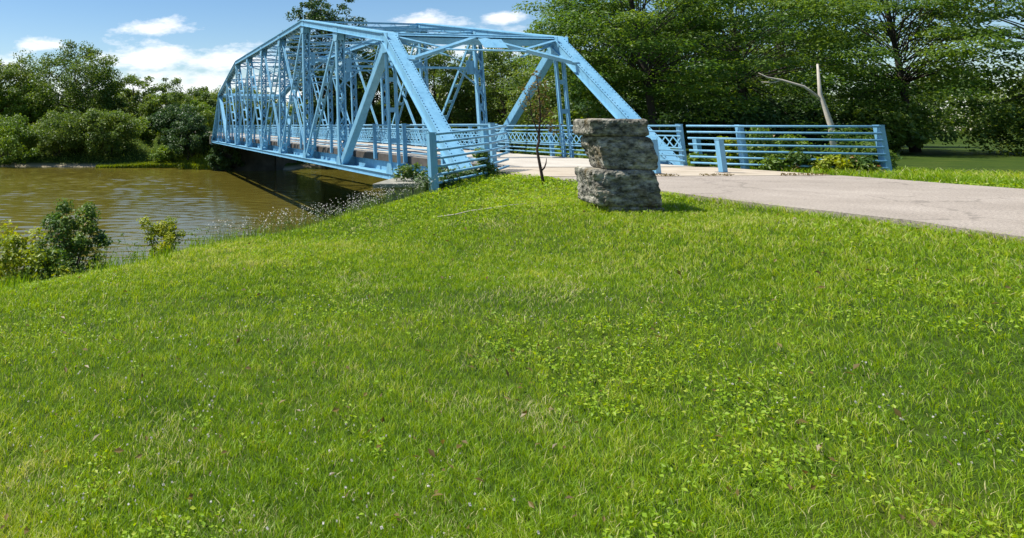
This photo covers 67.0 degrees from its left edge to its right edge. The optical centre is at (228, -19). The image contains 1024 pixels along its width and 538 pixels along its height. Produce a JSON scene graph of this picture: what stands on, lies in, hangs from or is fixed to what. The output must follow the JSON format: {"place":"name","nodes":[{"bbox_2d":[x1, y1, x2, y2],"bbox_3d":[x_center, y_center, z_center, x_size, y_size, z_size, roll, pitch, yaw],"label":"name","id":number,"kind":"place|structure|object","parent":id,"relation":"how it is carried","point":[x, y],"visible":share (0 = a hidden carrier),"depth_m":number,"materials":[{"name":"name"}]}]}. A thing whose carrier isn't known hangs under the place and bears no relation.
{"place":"outdoors","nodes":[
{"label":"outdoors","id":0,"kind":"place"},
{"bbox_2d":[0,166,387,277],"bbox_3d":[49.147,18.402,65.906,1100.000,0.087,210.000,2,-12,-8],"label":"river","id":1,"kind":"structure","parent":0,"point":[123,200],"depth_m":43.19,"materials":[{"name":"liquid"}]},
{"bbox_2d":[0,128,1023,537],"bbox_3d":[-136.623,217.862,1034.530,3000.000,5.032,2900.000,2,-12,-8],"label":"ground","id":2,"kind":"structure","parent":0,"point":[934,154],"depth_m":4.13,"materials":[{"name":"green plant"}]},
{"bbox_2d":[0,113,45,165],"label":"riverside bush","id":3,"kind":"object","parent":2,"relation":"on","point":[8,137],"visible":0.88,"depth_m":75.21,"materials":[{"name":"green plant"}]},
{"bbox_2d":[0,59,49,116],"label":"tall tree","id":4,"kind":"object","parent":2,"relation":"on","point":[20,74],"visible":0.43,"depth_m":88.70,"materials":[{"name":"green plant"}]},
{"bbox_2d":[0,83,57,128],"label":"round tree","id":5,"kind":"object","parent":2,"relation":"on","point":[15,109],"visible":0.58,"depth_m":85.99,"materials":[{"name":"green plant"}]},
{"bbox_2d":[0,219,70,287],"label":"shrub","id":6,"kind":"object","parent":2,"relation":"on","point":[13,256],"visible":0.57,"depth_m":9.88,"materials":[{"name":"green plant"}]},
{"bbox_2d":[12,247,71,283],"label":"shrub","id":7,"kind":"object","parent":2,"relation":"on","point":[59,253],"visible":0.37,"depth_m":10.08,"materials":[{"name":"green plant"}]},
{"bbox_2d":[18,109,90,155],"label":"riverside bush","id":8,"kind":"object","parent":2,"relation":"on","point":[61,122],"visible":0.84,"depth_m":76.68,"materials":[{"name":"green plant"}]},
{"bbox_2d":[0,39,126,129],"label":"tall tree","id":9,"kind":"object","parent":2,"relation":"on","point":[80,97],"visible":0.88,"depth_m":90.05,"materials":[{"name":"green plant"}]},
{"bbox_2d":[30,198,113,277],"bbox_3d":[-2.570,4.589,11.504,1.402,1.969,1.545,2,-12,-8],"label":"shrub","id":10,"kind":"object","parent":2,"relation":"on","point":[79,243],"visible":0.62,"depth_m":11.45,"materials":[{"name":"green plant"}]},
{"bbox_2d":[90,234,121,267],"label":"tall weed","id":11,"kind":"object","parent":2,"relation":"on","point":[99,256],"visible":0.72,"depth_m":10.88,"materials":[{"name":"green plant"}]},
{"bbox_2d":[69,108,143,157],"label":"riverside bush","id":12,"kind":"object","parent":2,"relation":"on","point":[100,121],"visible":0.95,"depth_m":77.00,"materials":[{"name":"green plant"}]},
{"bbox_2d":[120,232,147,261],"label":"tall weed","id":13,"kind":"object","parent":2,"relation":"on","point":[133,247],"visible":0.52,"depth_m":11.81,"materials":[{"name":"green plant"}]},
{"bbox_2d":[103,73,169,119],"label":"round tree","id":14,"kind":"object","parent":2,"relation":"on","point":[133,102],"visible":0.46,"depth_m":95.88,"materials":[{"name":"green plant"}]},
{"bbox_2d":[129,116,161,137],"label":"riverside bush","id":15,"kind":"object","parent":2,"relation":"on","point":[145,122],"visible":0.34,"depth_m":82.68,"materials":[{"name":"green plant"}]},
{"bbox_2d":[95,142,213,169],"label":"reeds","id":16,"kind":"object","parent":2,"relation":"on","point":[193,163],"visible":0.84,"depth_m":73.15,"materials":[{"name":"green plant"}]},
{"bbox_2d":[136,216,185,258],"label":"shrub","id":17,"kind":"object","parent":2,"relation":"on","point":[159,232],"visible":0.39,"depth_m":12.97,"materials":[{"name":"green plant"}]},
{"bbox_2d":[150,145,178,161],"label":"riverside bush","id":18,"kind":"object","parent":2,"relation":"on","point":[161,153],"visible":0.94,"depth_m":74.17,"materials":[{"name":"green plant"}]},
{"bbox_2d":[133,91,204,117],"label":"round tree","id":19,"kind":"object","parent":2,"relation":"on","point":[153,104],"visible":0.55,"depth_m":90.06,"materials":[{"name":"green plant"}]},
{"bbox_2d":[157,77,186,105],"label":"open tree","id":20,"kind":"object","parent":2,"relation":"on","point":[175,81],"visible":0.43,"depth_m":103.71,"materials":[{"name":"green plant"}]},
{"bbox_2d":[147,103,199,133],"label":"riverside bush","id":21,"kind":"object","parent":2,"relation":"on","point":[164,119],"visible":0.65,"depth_m":79.08,"materials":[{"name":"green plant"}]},
{"bbox_2d":[160,112,212,159],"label":"riverside bush","id":22,"kind":"object","parent":2,"relation":"on","point":[181,139],"visible":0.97,"depth_m":73.54,"materials":[{"name":"green plant"}]},
{"bbox_2d":[167,98,215,134],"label":"riverside bush","id":23,"kind":"object","parent":2,"relation":"on","point":[207,113],"visible":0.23,"depth_m":84.14,"materials":[{"name":"green plant"}]},
{"bbox_2d":[187,227,208,245],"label":"tall weed","id":24,"kind":"object","parent":2,"relation":"on","point":[196,235],"visible":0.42,"depth_m":12.26,"materials":[{"name":"green plant"}]},
{"bbox_2d":[179,86,230,131],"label":"round tree","id":25,"kind":"object","parent":2,"relation":"on","point":[209,98],"visible":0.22,"depth_m":95.00,"materials":[{"name":"green plant"}]},
{"bbox_2d":[0,184,446,291],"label":"long grass","id":26,"kind":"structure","parent":2,"relation":"on","point":[17,283],"depth_m":8.65,"materials":[{"name":"green plant"}]},
{"bbox_2d":[205,143,244,170],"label":"riverside bush","id":27,"kind":"object","parent":2,"relation":"on","point":[213,160],"visible":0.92,"depth_m":68.75,"materials":[{"name":"green plant"}]},
{"bbox_2d":[209,85,282,131],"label":"round tree","id":28,"kind":"object","parent":2,"relation":"on","point":[249,109],"visible":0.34,"depth_m":98.34,"materials":[{"name":"green plant"}]},
{"bbox_2d":[209,136,296,170],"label":"bridge abutment","id":29,"kind":"object","parent":2,"relation":"on","point":[256,161],"visible":0.26,"depth_m":69.74,"materials":[{"name":"concrete"}]},
{"bbox_2d":[1,131,532,283],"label":"ground cover","id":30,"kind":"object","parent":2,"relation":"on","point":[114,158],"visible":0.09,"depth_m":76.22,"materials":[{"name":"green plant"}]},
{"bbox_2d":[252,108,321,137],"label":"riverside bush","id":31,"kind":"object","parent":2,"relation":"on","point":[268,121],"visible":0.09,"depth_m":75.51,"materials":[{"name":"green plant"}]},
{"bbox_2d":[205,174,438,244],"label":"wildflowers","id":32,"kind":"object","parent":2,"relation":"on","point":[357,207],"visible":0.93,"depth_m":10.91,"materials":[{"name":"white plant"}]},
{"bbox_2d":[281,0,369,139],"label":"tall tree","id":33,"kind":"object","parent":2,"relation":"on","point":[315,14],"visible":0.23,"depth_m":81.53,"materials":[{"name":"green plant"}]},
{"bbox_2d":[289,71,381,139],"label":"round tree","id":34,"kind":"object","parent":2,"relation":"on","point":[334,106],"visible":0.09,"depth_m":81.01,"materials":[{"name":"green plant"}]},
{"bbox_2d":[319,100,382,140],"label":"riverside bush","id":35,"kind":"object","parent":2,"relation":"on","point":[348,122],"visible":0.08,"depth_m":79.28,"materials":[{"name":"green plant"}]},
{"bbox_2d":[348,45,427,146],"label":"tall tree","id":36,"kind":"object","parent":2,"relation":"on","point":[377,109],"visible":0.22,"depth_m":76.81,"materials":[{"name":"green plant"}]},
{"bbox_2d":[373,172,463,201],"bbox_3d":[8.146,6.573,16.228,8.854,4.200,5.155,-4,-13,21],"label":"bridge abutment","id":37,"kind":"object","parent":2,"relation":"on","point":[392,183],"visible":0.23,"depth_m":17.02,"materials":[{"name":"concrete"}]},
{"bbox_2d":[391,162,444,181],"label":"vine","id":38,"kind":"object","parent":37,"relation":"on","point":[407,172],"visible":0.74,"depth_m":17.54,"materials":[{"name":"green plant"}]},
{"bbox_2d":[210,20,694,178],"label":"truss bridge","id":39,"kind":"structure","parent":37,"relation":"on","point":[352,152],"depth_m":27.06,"materials":[{"name":"blue paint"}]},
{"bbox_2d":[384,32,490,150],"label":"broad tree","id":40,"kind":"object","parent":2,"relation":"on","point":[446,82],"visible":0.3,"depth_m":80.30,"materials":[{"name":"green plant"}]},
{"bbox_2d":[414,163,491,192],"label":"vine","id":41,"kind":"object","parent":2,"relation":"on","point":[442,178],"visible":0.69,"depth_m":13.08,"materials":[{"name":"green plant"}]},
{"bbox_2d":[426,125,509,191],"bbox_3d":[4.966,3.664,14.083,0.212,1.509,3.816,-10,-16,41],"label":"railing fence","id":42,"kind":"object","parent":2,"relation":"on","point":[433,158],"visible":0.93,"depth_m":13.38,"materials":[{"name":"blue metal"}]},
{"bbox_2d":[472,147,498,175],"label":"vine","id":43,"kind":"object","parent":42,"relation":"attached to","point":[485,154],"visible":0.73,"depth_m":14.37,"materials":[{"name":"green plant"}]},
{"bbox_2d":[448,106,495,149],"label":"riverside bush","id":44,"kind":"object","parent":2,"relation":"on","point":[450,121],"depth_m":84.55,"materials":[{"name":"green plant"}]},
{"bbox_2d":[438,203,530,216],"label":"twig","id":45,"kind":"object","parent":2,"relation":"on","point":[479,209],"visible":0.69,"depth_m":10.04,"materials":[{"name":"brown wood"}]},
{"bbox_2d":[454,45,560,153],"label":"broad tree","id":46,"kind":"object","parent":2,"relation":"on","point":[492,75],"visible":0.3,"depth_m":81.15,"materials":[{"name":"green plant"}]},
{"bbox_2d":[0,184,1019,537],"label":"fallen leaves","id":47,"kind":"object","parent":2,"relation":"on","point":[190,496],"visible":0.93,"depth_m":3.53,"materials":[{"name":"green plant"}]},
{"bbox_2d":[0,166,1023,537],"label":"clover","id":48,"kind":"object","parent":2,"relation":"on","point":[606,392],"depth_m":4.24,"materials":[{"name":"green plant"}]},
{"bbox_2d":[7,66,1023,139],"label":"distant wood","id":49,"kind":"object","parent":2,"relation":"on","point":[949,108],"visible":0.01,"depth_m":96.23,"materials":[{"name":"green plant"}]},
{"bbox_2d":[517,70,561,183],"bbox_3d":[5.604,2.654,12.463,0.822,2.129,0.323,2,-12,-8],"label":"sapling","id":50,"kind":"object","parent":2,"relation":"on","point":[550,130],"visible":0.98,"depth_m":12.51,"materials":[{"name":"green plant"}]},
{"bbox_2d":[517,146,568,156],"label":"understory bush","id":51,"kind":"object","parent":2,"relation":"on","point":[543,154],"visible":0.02,"depth_m":29.42,"materials":[{"name":"green plant"}]},
{"bbox_2d":[496,30,606,153],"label":"round tree","id":52,"kind":"object","parent":2,"relation":"on","point":[525,79],"visible":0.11,"depth_m":56.23,"materials":[{"name":"green plant"}]},
{"bbox_2d":[541,87,615,155],"bbox_3d":[16.787,7.104,32.740,4.051,4.287,4.293,2,-12,-8],"label":"understory bush","id":53,"kind":"object","parent":2,"relation":"on","point":[588,99],"visible":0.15,"depth_m":32.43,"materials":[{"name":"green plant"}]},
{"bbox_2d":[568,148,588,158],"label":"understory bush","id":54,"kind":"object","parent":2,"relation":"on","point":[581,156],"visible":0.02,"depth_m":28.26,"materials":[{"name":"green plant"}]},
{"bbox_2d":[511,0,691,117],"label":"feathery tree","id":55,"kind":"object","parent":2,"relation":"on","point":[529,31],"visible":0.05,"depth_m":48.78,"materials":[{"name":"green plant"}]},
{"bbox_2d":[558,92,662,124],"bbox_3d":[20.041,7.424,36.899,5.267,3.107,4.726,2,-12,-8],"label":"understory bush","id":56,"kind":"object","parent":2,"relation":"on","point":[637,108],"visible":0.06,"depth_m":35.77,"materials":[{"name":"green plant"}]},
{"bbox_2d":[573,118,664,212],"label":"stone pillar","id":57,"kind":"structure","parent":2,"relation":"on","point":[620,174],"depth_m":9.04,"materials":[{"name":"stone"}]},
{"bbox_2d":[564,0,752,146],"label":"woodland tree","id":58,"kind":"object","parent":2,"relation":"on","point":[658,9],"visible":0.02,"depth_m":45.80,"materials":[{"name":"green plant"}]},
{"bbox_2d":[512,0,808,136],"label":"feathery tree","id":59,"kind":"object","parent":2,"relation":"on","point":[616,74],"visible":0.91,"depth_m":30.72,"materials":[{"name":"green plant"}]},
{"bbox_2d":[495,167,831,177],"bbox_3d":[8.807,4.115,14.929,6.368,0.090,2.880,2,-12,-8],"label":"concrete apron","id":60,"kind":"object","parent":2,"relation":"on","point":[570,171],"visible":0.37,"depth_m":14.66,"materials":[{"name":"beige concrete"}]},
{"bbox_2d":[651,139,664,173],"bbox_3d":[8.705,3.572,14.203,0.215,0.674,0.195,2,-12,-8],"label":"bollard","id":61,"kind":"object","parent":60,"relation":"on","point":[658,169],"visible":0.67,"depth_m":14.15,"materials":[{"name":"blue metal"}]},
{"bbox_2d":[714,139,731,172],"bbox_3d":[10.428,3.690,14.728,0.215,0.674,0.195,2,-12,-8],"label":"bollard","id":62,"kind":"object","parent":60,"relation":"on","point":[721,155],"visible":1,"depth_m":14.69,"materials":[{"name":"blue metal"}]},
{"bbox_2d":[634,85,723,146],"bbox_3d":[26.041,7.688,40.734,5.820,4.260,6.424,2,-12,-8],"label":"understory bush","id":63,"kind":"object","parent":2,"relation":"on","point":[671,114],"visible":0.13,"depth_m":39.72,"materials":[{"name":"green plant"}]},
{"bbox_2d":[692,139,702,154],"bbox_3d":[13.001,4.702,19.269,0.240,0.714,0.220,2,-12,-8],"label":"bollard","id":64,"kind":"object","parent":2,"relation":"on","point":[698,147],"visible":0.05,"depth_m":19.25,"materials":[{"name":"blue metal"}]},
{"bbox_2d":[688,152,715,166],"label":"weed","id":65,"kind":"object","parent":2,"relation":"on","point":[690,159],"visible":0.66,"depth_m":17.30,"materials":[{"name":"green plant"}]},
{"bbox_2d":[662,97,793,149],"bbox_3d":[23.760,6.909,33.194,4.733,2.863,5.196,2,-12,-8],"label":"understory bush","id":66,"kind":"object","parent":2,"relation":"on","point":[768,116],"visible":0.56,"depth_m":32.20,"materials":[{"name":"green plant"}]},
{"bbox_2d":[715,136,748,167],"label":"weed","id":67,"kind":"object","parent":2,"relation":"on","point":[731,154],"visible":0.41,"depth_m":16.85,"materials":[{"name":"green plant"}]},
{"bbox_2d":[595,0,917,131],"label":"feathery tree","id":68,"kind":"object","parent":2,"relation":"on","point":[746,84],"visible":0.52,"depth_m":32.80,"materials":[{"name":"green plant"}]},
{"bbox_2d":[745,127,784,162],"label":"weed","id":69,"kind":"object","parent":2,"relation":"on","point":[763,142],"visible":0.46,"depth_m":18.33,"materials":[{"name":"green plant"}]},
{"bbox_2d":[749,153,792,170],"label":"weed","id":70,"kind":"object","parent":2,"relation":"on","point":[772,163],"visible":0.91,"depth_m":15.80,"materials":[{"name":"green plant"}]},
{"bbox_2d":[686,125,891,171],"bbox_3d":[12.651,3.989,15.841,3.606,1.430,0.212,-8,-14,33],"label":"railing fence","id":71,"kind":"object","parent":2,"relation":"on","point":[881,146],"visible":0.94,"depth_m":15.77,"materials":[{"name":"blue metal"}]},
{"bbox_2d":[775,134,815,156],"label":"bush","id":72,"kind":"object","parent":2,"relation":"on","point":[790,142],"visible":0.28,"depth_m":16.18,"materials":[{"name":"green plant"}]},
{"bbox_2d":[776,147,817,170],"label":"weed","id":73,"kind":"object","parent":2,"relation":"on","point":[799,157],"visible":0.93,"depth_m":15.59,"materials":[{"name":"green plant"}]},
{"bbox_2d":[759,64,837,151],"bbox_3d":[19.129,4.538,23.358,1.853,3.508,0.301,-4,-12,18],"label":"dead tree","id":74,"kind":"object","parent":2,"relation":"on","point":[828,118],"visible":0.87,"depth_m":23.29,"materials":[{"name":"grey wood"}]},
{"bbox_2d":[755,96,848,149],"bbox_3d":[27.652,7.326,35.176,5.502,3.108,5.538,2,-12,-8],"label":"understory bush","id":75,"kind":"object","parent":2,"relation":"on","point":[810,115],"visible":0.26,"depth_m":33.47,"materials":[{"name":"green plant"}]},
{"bbox_2d":[720,0,917,113],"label":"woodland tree","id":76,"kind":"object","parent":2,"relation":"on","point":[845,26],"visible":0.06,"depth_m":47.52,"materials":[{"name":"green plant"}]},
{"bbox_2d":[807,154,853,172],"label":"weed","id":77,"kind":"object","parent":2,"relation":"on","point":[838,161],"visible":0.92,"depth_m":15.21,"materials":[{"name":"green plant"}]},
{"bbox_2d":[816,124,875,155],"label":"bush","id":78,"kind":"object","parent":2,"relation":"on","point":[838,136],"visible":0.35,"depth_m":17.13,"materials":[{"name":"green plant"}]},
{"bbox_2d":[768,61,937,149],"bbox_3d":[35.851,7.386,40.974,8.497,5.181,8.408,9,-15,-37],"label":"understory bush","id":79,"kind":"object","parent":2,"relation":"on","point":[817,100],"visible":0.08,"depth_m":39.90,"materials":[{"name":"green plant"}]},
{"bbox_2d":[845,155,882,172],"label":"weed","id":80,"kind":"object","parent":2,"relation":"on","point":[867,163],"visible":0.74,"depth_m":14.94,"materials":[{"name":"green plant"}]},
{"bbox_2d":[849,141,902,169],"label":"bush","id":81,"kind":"object","parent":2,"relation":"on","point":[874,150],"visible":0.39,"depth_m":15.78,"materials":[{"name":"green plant"}]},
{"bbox_2d":[807,99,961,154],"bbox_3d":[30.861,6.960,32.811,6.192,2.835,5.445,2,-12,-8],"label":"understory bush","id":82,"kind":"object","parent":2,"relation":"on","point":[910,126],"visible":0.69,"depth_m":31.50,"materials":[{"name":"green plant"}]},
{"bbox_2d":[751,0,1023,152],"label":"feathery tree","id":83,"kind":"object","parent":2,"relation":"on","point":[900,83],"visible":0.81,"depth_m":33.42,"materials":[{"name":"green plant"}]},
{"bbox_2d":[882,0,1023,126],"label":"woodland tree","id":84,"kind":"object","parent":2,"relation":"on","point":[1017,98],"visible":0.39,"depth_m":36.35,"materials":[{"name":"green plant"}]},
{"bbox_2d":[957,102,1023,155],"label":"understory bush","id":85,"kind":"object","parent":2,"relation":"on","point":[997,129],"visible":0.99,"depth_m":31.58,"materials":[{"name":"green plant"}]},
{"bbox_2d":[0,0,1023,130],"label":"sky","id":86,"kind":"structure","parent":0,"point":[198,42],"materials":[{"name":"blue"}]},
{"bbox_2d":[552,175,1023,242],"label":"road","id":87,"kind":"structure","parent":0,"point":[987,209],"depth_m":9.45,"materials":[{"name":"grey asphalt"}]},
{"bbox_2d":[656,172,834,175],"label":"leaf litter","id":88,"kind":"object","parent":87,"relation":"on","point":[734,174],"visible":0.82,"depth_m":13.63,"materials":[{"name":"brown plant"}]}
]}

